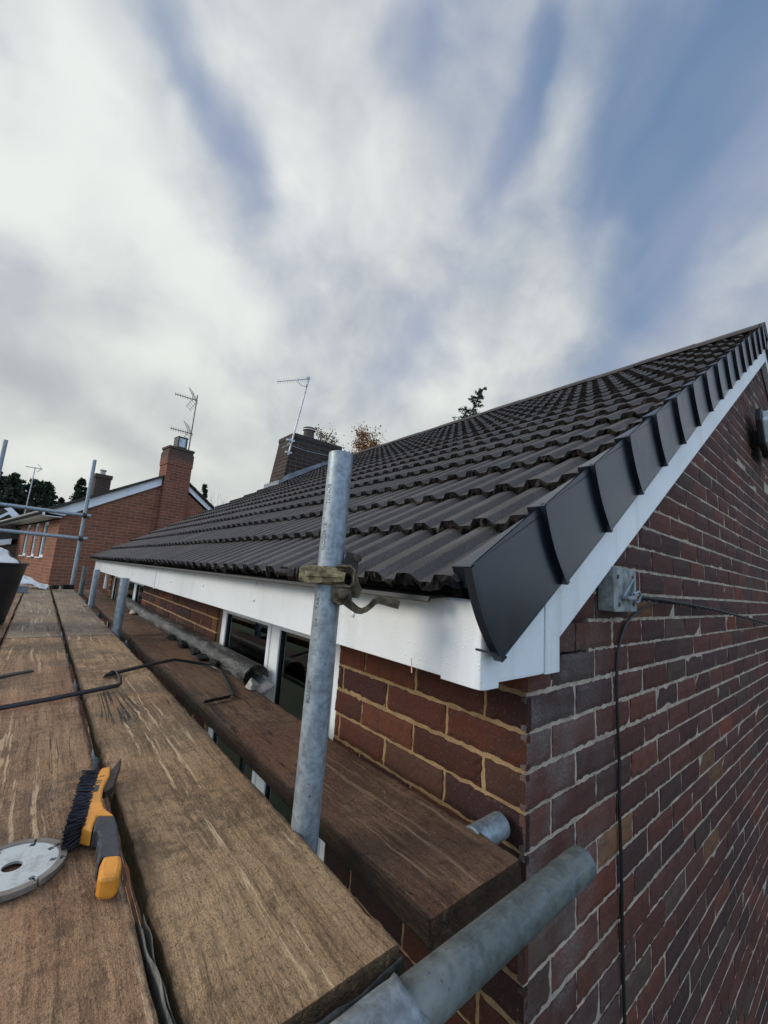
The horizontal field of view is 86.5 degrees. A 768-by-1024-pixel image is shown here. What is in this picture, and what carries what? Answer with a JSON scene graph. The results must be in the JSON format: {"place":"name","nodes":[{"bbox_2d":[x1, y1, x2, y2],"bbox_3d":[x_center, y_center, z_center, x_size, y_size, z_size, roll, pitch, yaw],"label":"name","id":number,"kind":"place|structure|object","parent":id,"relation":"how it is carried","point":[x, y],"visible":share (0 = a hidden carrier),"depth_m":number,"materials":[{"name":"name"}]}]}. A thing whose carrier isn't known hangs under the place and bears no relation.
{"place":"outdoors","nodes":[
{"label":"outdoors","id":0,"kind":"place"},
{"bbox_2d":[0,526,19,557],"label":"house","id":1,"kind":"structure","parent":0,"point":[6,538],"depth_m":12.14,"materials":[{"name":"brick"}]},
{"bbox_2d":[0,505,41,519],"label":"brick house","id":2,"kind":"structure","parent":0,"point":[6,513],"depth_m":16.94,"materials":[{"name":"white plastic"}]},
{"bbox_2d":[24,464,41,513],"bbox_3d":[-15.245,-0.838,17.531,0.554,2.535,0.313,11,-12,-39],"label":"television aerial","id":3,"kind":"object","parent":2,"relation":"on","point":[31,483],"visible":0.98,"depth_m":17.59,"materials":[{"name":"metal"}]},
{"bbox_2d":[50,585,58,588],"bbox_3d":[-4.134,0.939,5.121,0.110,0.045,0.080,-5,-13,44],"label":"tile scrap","id":4,"kind":"object","parent":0,"point":[54,586],"visible":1,"depth_m":5.09,"materials":[{"name":"black tile"}]},
{"bbox_2d":[61,584,74,588],"bbox_3d":[-4.088,0.962,5.267,0.120,0.052,0.120,-3,-11,36],"label":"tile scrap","id":5,"kind":"object","parent":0,"point":[67,586],"visible":1,"depth_m":5.23,"materials":[{"name":"black tile"}]},
{"bbox_2d":[0,436,214,724],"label":"brick house","id":6,"kind":"structure","parent":0,"point":[170,494],"depth_m":10.01,"materials":[{"name":"red brick"}]},
{"bbox_2d":[18,525,30,556],"bbox_3d":[-9.996,0.799,11.442,0.658,0.889,0.170,-4,-12,41],"label":"window frame","id":7,"kind":"structure","parent":6,"relation":"in","point":[29,526],"depth_m":11.58,"materials":[{"name":"white plastic"}]},
{"bbox_2d":[26,523,39,556],"bbox_3d":[-9.087,0.736,10.653,0.568,0.889,0.170,-4,-12,41],"label":"window frame","id":8,"kind":"structure","parent":6,"relation":"in","point":[37,527],"depth_m":10.77,"materials":[{"name":"white plastic"}]},
{"bbox_2d":[34,522,48,557],"bbox_3d":[-8.249,0.678,9.927,0.608,0.889,0.170,-4,-12,41],"label":"window frame","id":9,"kind":"structure","parent":6,"relation":"in","point":[46,523],"depth_m":10.06,"materials":[{"name":"white plastic"}]},
{"bbox_2d":[171,391,197,449],"bbox_3d":[-5.518,-2.317,11.198,0.627,2.275,0.425,11,-12,-39],"label":"television aerial","id":10,"kind":"object","parent":6,"relation":"attached to","point":[195,404],"visible":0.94,"depth_m":11.30,"materials":[{"name":"metal"}]},
{"bbox_2d":[0,0,767,506],"label":"sky","id":11,"kind":"structure","parent":0,"point":[407,209],"materials":[{"name":"white"}]},
{"bbox_2d":[399,845,596,1023],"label":"scaffold tube","id":12,"kind":"object","parent":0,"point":[444,982],"visible":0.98,"depth_m":0.49,"materials":[{"name":"metal"}]},
{"bbox_2d":[330,973,429,1023],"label":"tube collar","id":13,"kind":"object","parent":12,"relation":"attached to","point":[390,1000],"visible":1,"depth_m":0.39,"materials":[{"name":"metal"}]},
{"label":"ground","id":14,"kind":"structure","parent":0,"visible":0},
{"bbox_2d":[0,472,5,493],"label":"conifer tree","id":15,"kind":"object","parent":14,"relation":"on","point":[2,478],"visible":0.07,"depth_m":22.77,"materials":[{"name":"green plant"}]},
{"bbox_2d":[0,439,7,475],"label":"scaffold tube","id":16,"kind":"object","parent":14,"relation":"on","point":[3,449],"visible":1,"depth_m":5.31,"materials":[{"name":"metal"}]},
{"bbox_2d":[0,528,86,540],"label":"scaffold tube","id":17,"kind":"object","parent":16,"relation":"attached to","point":[40,534],"visible":1,"depth_m":5.44,"materials":[{"name":"metal"}]},
{"bbox_2d":[0,472,32,514],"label":"conifer tree","id":18,"kind":"object","parent":14,"relation":"on","point":[12,487],"visible":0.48,"depth_m":21.81,"materials":[{"name":"green plant"}]},
{"bbox_2d":[16,479,31,514],"bbox_3d":[-21.130,2.706,22.862,5.578,9.225,5.398,7,-9,-18],"label":"conifer tree","id":19,"kind":"object","parent":14,"relation":"on","point":[26,486],"visible":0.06,"depth_m":23.27,"materials":[{"name":"green plant"}]},
{"bbox_2d":[26,477,37,497],"bbox_3d":[-20.805,2.710,23.619,5.766,9.498,6.100,-1,-10,30],"label":"conifer tree","id":20,"kind":"object","parent":14,"relation":"on","point":[35,480],"visible":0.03,"depth_m":23.97,"materials":[{"name":"green plant"}]},
{"bbox_2d":[18,480,51,513],"bbox_3d":[-19.624,2.795,22.286,5.356,9.450,5.141,5,-9,-9],"label":"conifer tree","id":21,"kind":"object","parent":14,"relation":"on","point":[38,492],"visible":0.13,"depth_m":23.00,"materials":[{"name":"green plant"}]},
{"bbox_2d":[35,481,59,507],"bbox_3d":[-19.592,2.819,23.160,6.090,9.302,5.622,5,-9,-5],"label":"conifer tree","id":22,"kind":"object","parent":14,"relation":"on","point":[50,489],"visible":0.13,"depth_m":23.56,"materials":[{"name":"green plant"}]},
{"bbox_2d":[51,495,60,504],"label":"conifer tree","id":23,"kind":"object","parent":14,"relation":"on","point":[55,497],"visible":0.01,"depth_m":24.20,"materials":[{"name":"green plant"}]},
{"bbox_2d":[0,469,112,545],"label":"brick house","id":24,"kind":"structure","parent":14,"relation":"on","point":[101,481],"depth_m":15.46,"materials":[{"name":"brick"}]},
{"bbox_2d":[58,497,64,502],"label":"conifer tree","id":25,"kind":"object","parent":14,"relation":"on","point":[61,499],"visible":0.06,"depth_m":25.16,"materials":[{"name":"green plant"}]},
{"bbox_2d":[63,477,87,502],"bbox_3d":[-18.662,2.771,24.188,4.504,9.841,4.846,2,-9,10],"label":"conifer tree","id":26,"kind":"object","parent":14,"relation":"on","point":[80,488],"visible":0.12,"depth_m":24.55,"materials":[{"name":"green plant"}]},
{"bbox_2d":[67,566,87,664],"bbox_3d":[-3.634,3.101,4.348,0.048,5.012,0.048,11,-12,-39],"label":"scaffold tube","id":27,"kind":"object","parent":14,"relation":"on","point":[82,580],"visible":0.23,"depth_m":4.70,"materials":[{"name":"metal"}]},
{"bbox_2d":[61,460,96,642],"bbox_3d":[-4.434,2.455,5.443,0.048,6.520,0.048,11,-12,-39],"label":"scaffold tube","id":28,"kind":"object","parent":14,"relation":"on","point":[81,532],"visible":0.35,"depth_m":5.79,"materials":[{"name":"metal"}]},
{"bbox_3d":[-4.664,1.079,5.415,1.550,0.048,0.048,11,-12,-39],"label":"scaffold tube","id":29,"kind":"object","parent":28,"relation":"attached to","visible":0},
{"bbox_2d":[78,589,106,598],"bbox_3d":[-3.881,1.088,5.429,0.232,0.040,1.246,11,-12,-39],"label":"scaffold board","id":30,"kind":"object","parent":29,"relation":"on","point":[86,592],"visible":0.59,"depth_m":5.25,"materials":[{"name":"red wood"}]},
{"bbox_2d":[74,569,99,698],"bbox_3d":[-2.771,2.994,3.314,0.048,5.015,0.048,11,-12,-39],"label":"scaffold tube","id":31,"kind":"object","parent":14,"relation":"on","point":[93,589],"visible":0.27,"depth_m":3.66,"materials":[{"name":"metal"}]},
{"bbox_2d":[12,613,103,619],"bbox_3d":[-2.995,0.878,3.432,1.550,0.048,0.048,11,-12,-39],"label":"scaffold tube","id":32,"kind":"object","parent":31,"relation":"attached to","point":[99,615],"visible":0.04,"depth_m":3.73,"materials":[{"name":"metal"}]},
{"bbox_2d":[0,593,22,645],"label":"scaffold board","id":33,"kind":"object","parent":32,"relation":"on","point":[4,626],"visible":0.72,"depth_m":2.70,"materials":[{"name":"brown wood"}]},
{"bbox_2d":[0,562,29,624],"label":"builders tub","id":34,"kind":"object","parent":33,"relation":"on","point":[11,575],"visible":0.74,"depth_m":2.34,"materials":[{"name":"black plastic"}]},
{"bbox_2d":[0,548,20,562],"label":"rubble bag","id":35,"kind":"object","parent":34,"relation":"in","point":[6,556],"visible":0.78,"depth_m":2.37,"materials":[{"name":"white plastic"}]},
{"bbox_2d":[17,585,28,592],"bbox_3d":[-3.859,0.818,4.329,0.110,0.075,0.120,-4,-12,41],"label":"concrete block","id":36,"kind":"object","parent":33,"relation":"on","point":[23,588],"depth_m":4.31,"materials":[{"name":"grey concrete"}]},
{"bbox_2d":[5,592,60,638],"bbox_3d":[-2.801,0.780,3.289,0.233,0.044,3.138,11,-12,-39],"label":"scaffold board","id":37,"kind":"object","parent":32,"relation":"on","point":[35,615],"visible":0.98,"depth_m":2.68,"materials":[{"name":"brown wood"}]},
{"bbox_2d":[52,593,114,640],"bbox_3d":[-2.621,0.818,3.445,0.227,0.045,3.138,11,-12,-39],"label":"scaffold board","id":38,"kind":"object","parent":32,"relation":"on","point":[77,615],"visible":0.98,"depth_m":2.88,"materials":[{"name":"brown wood"}]},
{"bbox_2d":[86,596,167,639],"bbox_3d":[-2.486,0.920,3.769,0.231,0.042,3.097,11,-12,-39],"label":"scaffold board","id":39,"kind":"object","parent":32,"relation":"on","point":[132,624],"visible":0.74,"depth_m":3.16,"materials":[{"name":"brown wood"}]},
{"bbox_2d":[116,597,268,682],"bbox_3d":[-1.743,0.823,3.154,0.112,0.062,3.750,3,-7,-40],"label":"roof gutter","id":40,"kind":"object","parent":39,"relation":"on","point":[238,666],"visible":0.88,"depth_m":2.18,"materials":[{"name":"grey plastic"}]},
{"bbox_2d":[91,578,129,769],"bbox_3d":[-1.748,2.874,2.103,0.048,5.012,0.048,11,-12,-39],"label":"scaffold tube","id":41,"kind":"object","parent":14,"relation":"on","point":[120,607],"visible":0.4,"depth_m":2.45,"materials":[{"name":"metal"}]},
{"bbox_2d":[0,642,133,653],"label":"scaffold tube","id":42,"kind":"object","parent":41,"relation":"attached to","point":[127,644],"visible":0.05,"depth_m":2.51,"materials":[{"name":"metal"}]},
{"bbox_2d":[0,637,158,1023],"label":"scaffold board","id":43,"kind":"object","parent":42,"relation":"on","point":[70,951],"visible":0.88,"depth_m":0.51,"materials":[{"name":"brown wood"}]},
{"bbox_2d":[0,670,34,678],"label":"plastic strap","id":44,"kind":"object","parent":43,"relation":"on","point":[3,676],"visible":1,"depth_m":1.41,"materials":[{"name":"black plastic"}]},
{"bbox_2d":[0,838,66,902],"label":"cutting disc","id":45,"kind":"object","parent":43,"relation":"on","point":[40,861],"visible":1,"depth_m":0.56,"materials":[{"name":"metal"}]},
{"bbox_2d":[60,758,121,898],"bbox_3d":[-0.468,0.487,0.657,0.075,0.043,0.378,9,-11,-32],"label":"wire brush","id":46,"kind":"object","parent":43,"relation":"on","point":[91,820],"visible":1,"depth_m":0.61,"materials":[{"name":"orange plastic"}]},
{"bbox_2d":[135,913,175,1023],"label":"hoop iron strip","id":47,"kind":"object","parent":43,"relation":"attached to","point":[158,992],"visible":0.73,"depth_m":0.43,"materials":[{"name":"grey metal"}]},
{"bbox_2d":[65,635,402,1023],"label":"scaffold board","id":48,"kind":"object","parent":42,"relation":"on","point":[251,909],"visible":0.84,"depth_m":0.56,"materials":[{"name":"brown wood"}]},
{"bbox_2d":[0,658,233,710],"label":"plastic strap","id":49,"kind":"object","parent":48,"relation":"on","point":[61,696],"visible":1,"depth_m":1.39,"materials":[{"name":"black plastic"}]},
{"bbox_2d":[127,635,521,952],"bbox_3d":[-0.671,0.701,1.607,0.236,0.042,2.560,11,-12,-39],"label":"scaffold board","id":50,"kind":"object","parent":42,"relation":"on","point":[431,876],"visible":0.84,"depth_m":0.80,"materials":[{"name":"red wood"}]},
{"bbox_2d":[166,634,177,639],"bbox_3d":[-1.325,0.774,2.543,0.052,0.024,0.162,11,-12,-39],"label":"tile shard","id":51,"kind":"object","parent":50,"relation":"on","point":[171,637],"visible":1,"depth_m":2.50,"materials":[{"name":"black tile"}]},
{"bbox_2d":[177,640,187,646],"bbox_3d":[-1.150,0.752,2.337,0.064,0.027,0.139,8,-10,-24],"label":"tile shard","id":52,"kind":"object","parent":50,"relation":"on","point":[182,643],"visible":0.98,"depth_m":2.30,"materials":[{"name":"black tile"}]},
{"bbox_2d":[190,648,201,653],"bbox_3d":[-0.999,0.735,2.162,0.053,0.026,0.139,11,-12,-39],"label":"tile shard","id":53,"kind":"object","parent":50,"relation":"on","point":[195,651],"visible":0.98,"depth_m":2.13,"materials":[{"name":"grey tile"}]},
{"bbox_2d":[196,654,208,659],"bbox_3d":[-0.913,0.725,2.048,0.058,0.022,0.107,11,-12,-39],"label":"tile shard","id":54,"kind":"object","parent":50,"relation":"on","point":[201,656],"visible":1,"depth_m":2.02,"materials":[{"name":"black tile"}]},
{"bbox_2d":[209,659,219,665],"bbox_3d":[-0.804,0.710,1.929,0.043,0.029,0.111,11,-12,-39],"label":"tile shard","id":55,"kind":"object","parent":50,"relation":"on","point":[215,662],"visible":0.73,"depth_m":1.90,"materials":[{"name":"grey tile"}]},
{"bbox_2d":[245,678,259,690],"bbox_3d":[-0.517,0.676,1.608,0.059,0.034,0.074,11,-12,-39],"label":"mortar lump","id":56,"kind":"object","parent":50,"relation":"on","point":[252,684],"visible":1,"depth_m":1.59,"materials":[{"name":"grey concrete"}]},
{"bbox_2d":[466,811,509,844],"bbox_3d":[0.202,0.635,0.807,0.095,0.048,0.048,12,-12,-39],"label":"scaffold tube","id":57,"kind":"object","parent":50,"relation":"attached to","point":[494,826],"visible":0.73,"depth_m":0.80,"materials":[{"name":"metal"}]},
{"bbox_2d":[201,483,207,497],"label":"conifer tree","id":58,"kind":"object","parent":14,"relation":"on","point":[204,491],"visible":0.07,"depth_m":29.20,"materials":[{"name":"green plant"}]},
{"bbox_2d":[291,450,352,853],"bbox_3d":[-0.161,0.896,0.630,0.048,2.063,0.050,1,-11,17],"label":"scaffold tube","id":59,"kind":"object","parent":14,"relation":"on","point":[306,811],"visible":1,"depth_m":0.72,"materials":[{"name":"metal"}]},
{"bbox_2d":[275,552,399,613],"bbox_3d":[-0.085,0.128,0.759,0.232,0.111,0.058,4,-9,0],"label":"scaffold coupler","id":60,"kind":"object","parent":59,"relation":"attached to","point":[343,594],"visible":1,"depth_m":0.74,"materials":[{"name":"metal"}]},
{"bbox_2d":[315,424,344,448],"bbox_3d":[-3.100,1.787,18.169,2.138,11.991,2.172,3,-9,6],"label":"autumn tree","id":61,"kind":"object","parent":14,"relation":"on","point":[328,438],"visible":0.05,"depth_m":18.86,"materials":[{"name":"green plant"}]},
{"bbox_2d":[344,421,387,452],"bbox_3d":[-1.204,1.772,19.118,3.327,12.568,3.266,11,-12,-39],"label":"autumn tree","id":62,"kind":"object","parent":14,"relation":"on","point":[362,445],"visible":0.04,"depth_m":19.62,"materials":[{"name":"brown plant"}]},
{"bbox_2d":[84,322,767,1023],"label":"brick house","id":63,"kind":"structure","parent":14,"relation":"on","point":[474,676],"depth_m":1.30,"materials":[{"name":"tile"}]},
{"bbox_2d":[107,576,143,653],"bbox_3d":[-3.093,1.358,4.835,0.063,1.232,2.260,11,-12,-39],"label":"window frame","id":64,"kind":"structure","parent":63,"relation":"in","point":[135,590],"depth_m":4.68,"materials":[{"name":"white plastic"}]},
{"bbox_2d":[244,671,274,695],"bbox_3d":[-0.550,0.730,1.729,0.084,0.005,0.260,-34,17,-37],"label":"plastic offcut","id":65,"kind":"object","parent":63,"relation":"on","point":[265,687],"visible":0.49,"depth_m":1.70,"materials":[{"name":"grey plastic"}]},
{"bbox_2d":[208,609,340,860],"bbox_3d":[-0.548,1.052,1.810,0.063,1.232,1.228,11,-12,-39],"label":"window frame","id":66,"kind":"structure","parent":63,"relation":"in","point":[284,652],"depth_m":1.75,"materials":[{"name":"white plastic"}]},
{"bbox_2d":[277,376,326,455],"bbox_3d":[-1.465,-1.767,7.543,1.214,1.597,0.129,11,-12,-39],"label":"television aerial","id":67,"kind":"object","parent":63,"relation":"attached to","point":[290,439],"visible":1,"depth_m":7.43,"materials":[{"name":"metal"}]},
{"bbox_2d":[598,566,641,611],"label":"junction box","id":68,"kind":"structure","parent":63,"relation":"attached to","point":[617,592],"depth_m":1.10,"materials":[{"name":"metal"}]},
{"bbox_2d":[615,595,767,1023],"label":"phone cable","id":69,"kind":"object","parent":63,"relation":"attached to","point":[648,599],"visible":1,"depth_m":1.10,"materials":[{"name":"plastic"}]},
{"bbox_2d":[753,408,767,459],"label":"flood light","id":70,"kind":"object","parent":63,"relation":"attached to","point":[760,435],"visible":1,"depth_m":2.74,"materials":[{"name":"grey plastic"}]},
{"bbox_2d":[452,387,486,419],"bbox_3d":[3.574,0.314,22.111,7.157,17.006,6.190,11,-12,-39],"label":"spruce tree","id":71,"kind":"object","parent":14,"relation":"on","point":[480,397],"visible":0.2,"depth_m":24.16,"materials":[{"name":"green plant"}]},
{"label":"scaffold tube","id":72,"kind":"object","parent":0,"visible":0},
{"bbox_2d":[28,585,50,592],"bbox_3d":[-4.249,0.957,5.014,0.223,0.042,1.366,11,-12,-39],"label":"scaffold board","id":73,"kind":"object","parent":72,"relation":"on","point":[34,589],"visible":0.54,"depth_m":4.83,"materials":[{"name":"brown wood"}]},
{"bbox_2d":[20,575,48,589],"bbox_3d":[-4.309,0.744,4.935,0.440,0.351,0.500,11,-12,-39],"label":"plastic sheet","id":74,"kind":"object","parent":73,"relation":"on","point":[28,580],"visible":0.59,"depth_m":4.84,"materials":[{"name":"white plastic"}]},
{"bbox_2d":[50,586,75,594],"bbox_3d":[-4.018,0.988,5.105,0.230,0.040,1.202,11,-12,-39],"label":"scaffold board","id":75,"kind":"object","parent":72,"relation":"on","point":[60,590],"visible":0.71,"depth_m":4.92,"materials":[{"name":"brown wood"}]},
{"bbox_3d":[-4.247,0.049,5.808,0.079,0.068,0.117,11,-12,-39],"label":"scaffold coupler","id":76,"kind":"object","parent":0,"visible":0},
{"bbox_2d":[0,502,90,517],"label":"scaffold tube","id":77,"kind":"object","parent":76,"relation":"attached to","point":[41,509],"visible":1,"depth_m":5.48,"materials":[{"name":"metal"}]}
]}

